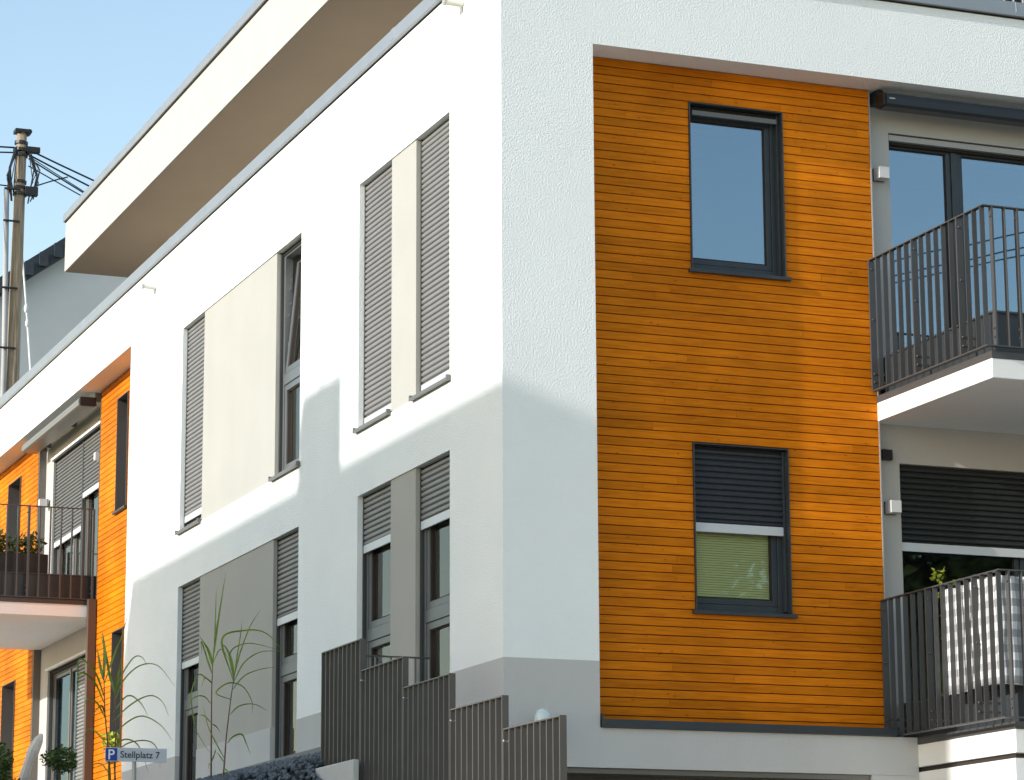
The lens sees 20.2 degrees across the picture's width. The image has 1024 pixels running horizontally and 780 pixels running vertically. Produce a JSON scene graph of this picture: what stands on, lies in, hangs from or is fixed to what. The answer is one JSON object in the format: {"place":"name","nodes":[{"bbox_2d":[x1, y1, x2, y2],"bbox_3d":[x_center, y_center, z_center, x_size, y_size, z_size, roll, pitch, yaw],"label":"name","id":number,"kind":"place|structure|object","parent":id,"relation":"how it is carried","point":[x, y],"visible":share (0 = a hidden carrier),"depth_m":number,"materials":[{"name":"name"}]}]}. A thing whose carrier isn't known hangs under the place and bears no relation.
{"place":"outdoors","nodes":[
{"label":"outdoors","id":0,"kind":"place"},
{"bbox_2d":[23,260,31,369],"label":"white mast","id":1,"kind":"object","parent":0,"point":[26,310],"visible":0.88,"depth_m":56.93,"materials":[{"name":"white metal"}]},
{"bbox_2d":[0,0,255,276],"label":"sky","id":2,"kind":"structure","parent":0,"point":[85,76],"materials":[{"name":"blue"}]},
{"bbox_3d":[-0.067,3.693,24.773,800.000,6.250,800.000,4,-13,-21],"label":"ground","id":3,"kind":"structure","parent":0,"visible":0},
{"bbox_2d":[0,128,93,396],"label":"utility pole","id":4,"kind":"object","parent":3,"relation":"on","point":[11,319],"visible":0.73,"depth_m":56.24,"materials":[{"name":"brown wood"}]},
{"bbox_2d":[0,238,127,384],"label":"gabled house","id":5,"kind":"structure","parent":3,"relation":"on","point":[61,303],"depth_m":65.70,"materials":[{"name":"white paint"}]},
{"bbox_2d":[105,747,166,779],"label":"parking sign","id":6,"kind":"object","parent":3,"relation":"on","point":[133,755],"visible":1,"depth_m":25.72,"materials":[{"name":"grey metal"}]},
{"bbox_2d":[195,751,323,779],"bbox_3d":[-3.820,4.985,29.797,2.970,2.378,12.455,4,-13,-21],"label":"gravel","id":7,"kind":"structure","parent":3,"relation":"on","point":[281,769],"depth_m":26.31,"materials":[{"name":"grey gravel"}]},
{"bbox_2d":[76,611,173,779],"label":"ornamental grass","id":8,"kind":"object","parent":7,"relation":"on","point":[105,663],"depth_m":26.11,"materials":[{"name":"green plant"}]},
{"bbox_2d":[188,574,233,777],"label":"ornamental grass","id":9,"kind":"object","parent":7,"relation":"on","point":[212,660],"depth_m":28.36,"materials":[{"name":"green plant"}]},
{"bbox_2d":[203,611,285,774],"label":"ornamental grass","id":10,"kind":"object","parent":7,"relation":"on","point":[232,673],"depth_m":28.32,"materials":[{"name":"green plant"}]},
{"bbox_2d":[201,747,320,779],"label":"edging kerb","id":11,"kind":"structure","parent":3,"relation":"on","point":[312,751],"depth_m":30.13,"materials":[{"name":"grey concrete"}]},
{"bbox_2d":[315,759,358,779],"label":"wall","id":12,"kind":"structure","parent":3,"relation":"on","point":[347,770],"depth_m":25.49,"materials":[{"name":"concrete"}]},
{"bbox_2d":[0,0,1023,779],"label":"apartment building","id":13,"kind":"structure","parent":3,"relation":"on","point":[590,368],"depth_m":27.42,"materials":[{"name":"white paint"}]},
{"bbox_2d":[0,529,47,573],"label":"planter box","id":14,"kind":"object","parent":13,"relation":"on","point":[33,560],"visible":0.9,"depth_m":41.06,"materials":[{"name":"black plastic"}]},
{"bbox_2d":[38,499,47,505],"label":"wall lamp","id":15,"kind":"object","parent":13,"relation":"attached to","point":[42,502],"visible":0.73,"depth_m":44.87,"materials":[{"name":"white plastic"}]},
{"bbox_2d":[21,393,100,453],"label":"awning","id":16,"kind":"object","parent":13,"relation":"attached to","point":[71,415],"visible":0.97,"depth_m":43.02,"materials":[{"name":"grey metal"}]},
{"bbox_2d":[47,659,77,779],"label":"window","id":17,"kind":"structure","parent":13,"relation":"in","point":[63,686],"depth_m":43.56,"materials":[{"name":"grey glass"}]},
{"bbox_2d":[53,441,83,574],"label":"window","id":18,"kind":"structure","parent":13,"relation":"in","point":[69,470],"depth_m":43.90,"materials":[{"name":"beige metal"}]},
{"bbox_2d":[75,657,84,779],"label":"window shutter","id":19,"kind":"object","parent":13,"relation":"in","point":[81,679],"depth_m":42.09,"materials":[{"name":"beige metal"}]},
{"bbox_2d":[80,430,99,575],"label":"window","id":20,"kind":"structure","parent":13,"relation":"in","point":[90,483],"depth_m":42.71,"materials":[{"name":"beige metal"}]},
{"bbox_2d":[94,452,99,460],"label":"wall lamp","id":21,"kind":"object","parent":13,"relation":"attached to","point":[96,456],"visible":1,"depth_m":41.52,"materials":[{"name":"white plastic"}]},
{"bbox_2d":[100,731,119,749],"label":"flowers","id":22,"kind":"object","parent":13,"relation":"on","point":[111,739],"visible":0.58,"depth_m":39.28,"materials":[{"name":"yellow plant"}]},
{"bbox_2d":[141,284,155,293],"bbox_3d":[-4.763,-1.329,37.661,0.191,0.130,0.074,3,-12,-14],"label":"overflow pipe","id":23,"kind":"object","parent":13,"relation":"attached to","point":[148,286],"visible":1,"depth_m":37.65,"materials":[{"name":"grey plastic"}]},
{"bbox_2d":[179,580,199,779],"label":"window","id":24,"kind":"structure","parent":13,"relation":"in","point":[191,593],"depth_m":35.06,"materials":[{"name":"grey metal"}]},
{"bbox_2d":[175,317,204,534],"bbox_3d":[-3.882,0.426,35.526,0.268,2.632,1.050,4,-13,-21],"label":"window","id":25,"kind":"structure","parent":13,"relation":"in","point":[196,334],"depth_m":35.61,"materials":[{"name":"grey metal"}]},
{"bbox_2d":[268,239,301,481],"bbox_3d":[-2.372,-0.351,31.893,0.351,2.632,1.050,4,-13,-21],"label":"window","id":26,"kind":"structure","parent":13,"relation":"in","point":[290,306],"depth_m":32.19,"materials":[{"name":"grey"}]},
{"bbox_2d":[275,531,298,758],"bbox_3d":[-2.364,2.870,31.208,0.129,2.643,0.964,4,-13,-21],"label":"window","id":27,"kind":"structure","parent":13,"relation":"in","point":[287,547],"depth_m":31.41,"materials":[{"name":"grey metal"}]},
{"bbox_2d":[352,166,391,433],"bbox_3d":[-1.368,-0.938,29.147,0.159,2.632,1.070,4,-13,-21],"label":"window","id":28,"kind":"structure","parent":13,"relation":"in","point":[378,194],"depth_m":29.23,"materials":[{"name":"grey metal"}]},
{"bbox_2d":[362,485,390,667],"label":"window","id":29,"kind":"structure","parent":13,"relation":"in","point":[376,506],"depth_m":28.76,"materials":[{"name":"grey"}]},
{"bbox_2d":[409,119,450,401],"bbox_3d":[-0.739,-1.272,27.587,0.159,2.632,1.060,4,-13,-21],"label":"window","id":30,"kind":"structure","parent":13,"relation":"in","point":[435,149],"depth_m":27.68,"materials":[{"name":"grey metal"}]},
{"bbox_2d":[420,455,449,681],"bbox_3d":[-0.641,1.956,26.937,0.129,2.643,0.974,4,-13,-21],"label":"window","id":31,"kind":"structure","parent":13,"relation":"in","point":[435,477],"depth_m":27.18,"materials":[{"name":"grey"}]},
{"bbox_2d":[442,0,463,12],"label":"overflow pipe","id":32,"kind":"object","parent":13,"relation":"attached to","point":[458,3],"visible":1,"depth_m":27.23,"materials":[{"name":"grey plastic"}]},
{"bbox_2d":[534,708,550,720],"bbox_3d":[0.261,2.890,24.973,0.156,0.240,0.187,4,-13,-21],"label":"lantern","id":33,"kind":"object","parent":13,"relation":"attached to","point":[542,713],"visible":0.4,"depth_m":24.92,"materials":[{"name":"white glass"}]},
{"bbox_2d":[690,106,781,275],"bbox_3d":[2.062,-1.876,27.291,1.033,1.610,0.160,4,-13,-21],"label":"window","id":34,"kind":"structure","parent":13,"relation":"in","point":[736,223],"depth_m":27.35,"materials":[{"name":"glass"}]},
{"bbox_2d":[694,446,787,613],"bbox_3d":[2.051,1.306,26.622,1.028,1.536,0.129,4,-13,-21],"label":"window","id":35,"kind":"structure","parent":13,"relation":"in","point":[740,492],"depth_m":26.65,"materials":[{"name":"metal"}]},
{"bbox_2d":[872,166,889,181],"bbox_3d":[3.590,-2.101,27.908,0.120,0.124,0.135,4,-13,-21],"label":"wall lamp","id":36,"kind":"object","parent":13,"relation":"attached to","point":[880,173],"visible":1,"depth_m":27.86,"materials":[{"name":"white plastic"}]},
{"bbox_2d":[881,449,892,460],"bbox_3d":[3.566,0.619,27.357,0.110,0.100,0.059,4,-13,-21],"label":"junction box","id":37,"kind":"object","parent":13,"relation":"attached to","point":[886,454],"visible":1,"depth_m":27.33,"materials":[{"name":"black plastic"}]},
{"bbox_2d":[884,500,901,514],"bbox_3d":[3.615,1.114,27.230,0.120,0.124,0.135,4,-13,-21],"label":"wall lamp","id":38,"kind":"object","parent":13,"relation":"attached to","point":[892,507],"visible":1,"depth_m":27.18,"materials":[{"name":"white plastic"}]},
{"bbox_2d":[930,567,954,695],"bbox_3d":[4.028,2.353,26.390,0.198,1.504,0.467,4,-13,-21],"label":"climbing plant","id":39,"kind":"object","parent":13,"relation":"on","point":[938,581],"visible":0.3,"depth_m":26.60,"materials":[{"name":"green plant"}]},
{"bbox_2d":[869,90,1023,126],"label":"awning","id":40,"kind":"object","parent":13,"relation":"attached to","point":[881,100],"visible":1,"depth_m":28.04,"materials":[{"name":"grey metal"}]},
{"bbox_2d":[888,135,1023,349],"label":"window","id":41,"kind":"structure","parent":13,"relation":"in","point":[933,182],"depth_m":28.34,"materials":[{"name":"metal"}]},
{"bbox_2d":[899,465,1023,576],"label":"window","id":42,"kind":"structure","parent":13,"relation":"in","point":[945,510],"depth_m":27.63,"materials":[{"name":"metal"}]},
{"bbox_2d":[945,575,1023,694],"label":"checked cloth","id":43,"kind":"object","parent":13,"relation":"hanging from","point":[1016,630],"visible":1,"depth_m":25.09,"materials":[{"name":"white fabric"}]},
{"bbox_3d":[-0.748,4.848,24.899,0.970,3.050,8.822,4,-13,-21],"label":"outdoor stairs","id":44,"kind":"object","parent":3,"relation":"on","visible":0},
{"bbox_2d":[333,654,430,683],"bbox_3d":[-1.201,3.023,26.462,0.950,1.152,0.045,4,-13,-21],"label":"landing railing","id":45,"kind":"object","parent":44,"relation":"on","point":[391,657],"visible":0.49,"depth_m":26.65,"materials":[{"name":"metal"}]},
{"bbox_2d":[320,638,566,779],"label":"stair railing","id":46,"kind":"object","parent":44,"relation":"on","point":[384,721],"visible":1,"depth_m":24.06,"materials":[{"name":"metal"}]},
{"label":"patio","id":47,"kind":"structure","parent":0,"visible":0},
{"bbox_2d":[0,742,20,779],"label":"leafy shrub","id":48,"kind":"object","parent":47,"relation":"on","point":[6,766],"visible":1,"depth_m":36.20,"materials":[{"name":"green plant"}]},
{"bbox_2d":[18,733,42,779],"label":"patio umbrella","id":49,"kind":"object","parent":47,"relation":"on","point":[33,750],"visible":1,"depth_m":36.77,"materials":[{"name":"white fabric"}]},
{"bbox_2d":[40,744,77,779],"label":"topiary tree","id":50,"kind":"object","parent":47,"relation":"on","point":[57,762],"visible":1,"depth_m":36.48,"materials":[{"name":"green plant"}]}
]}

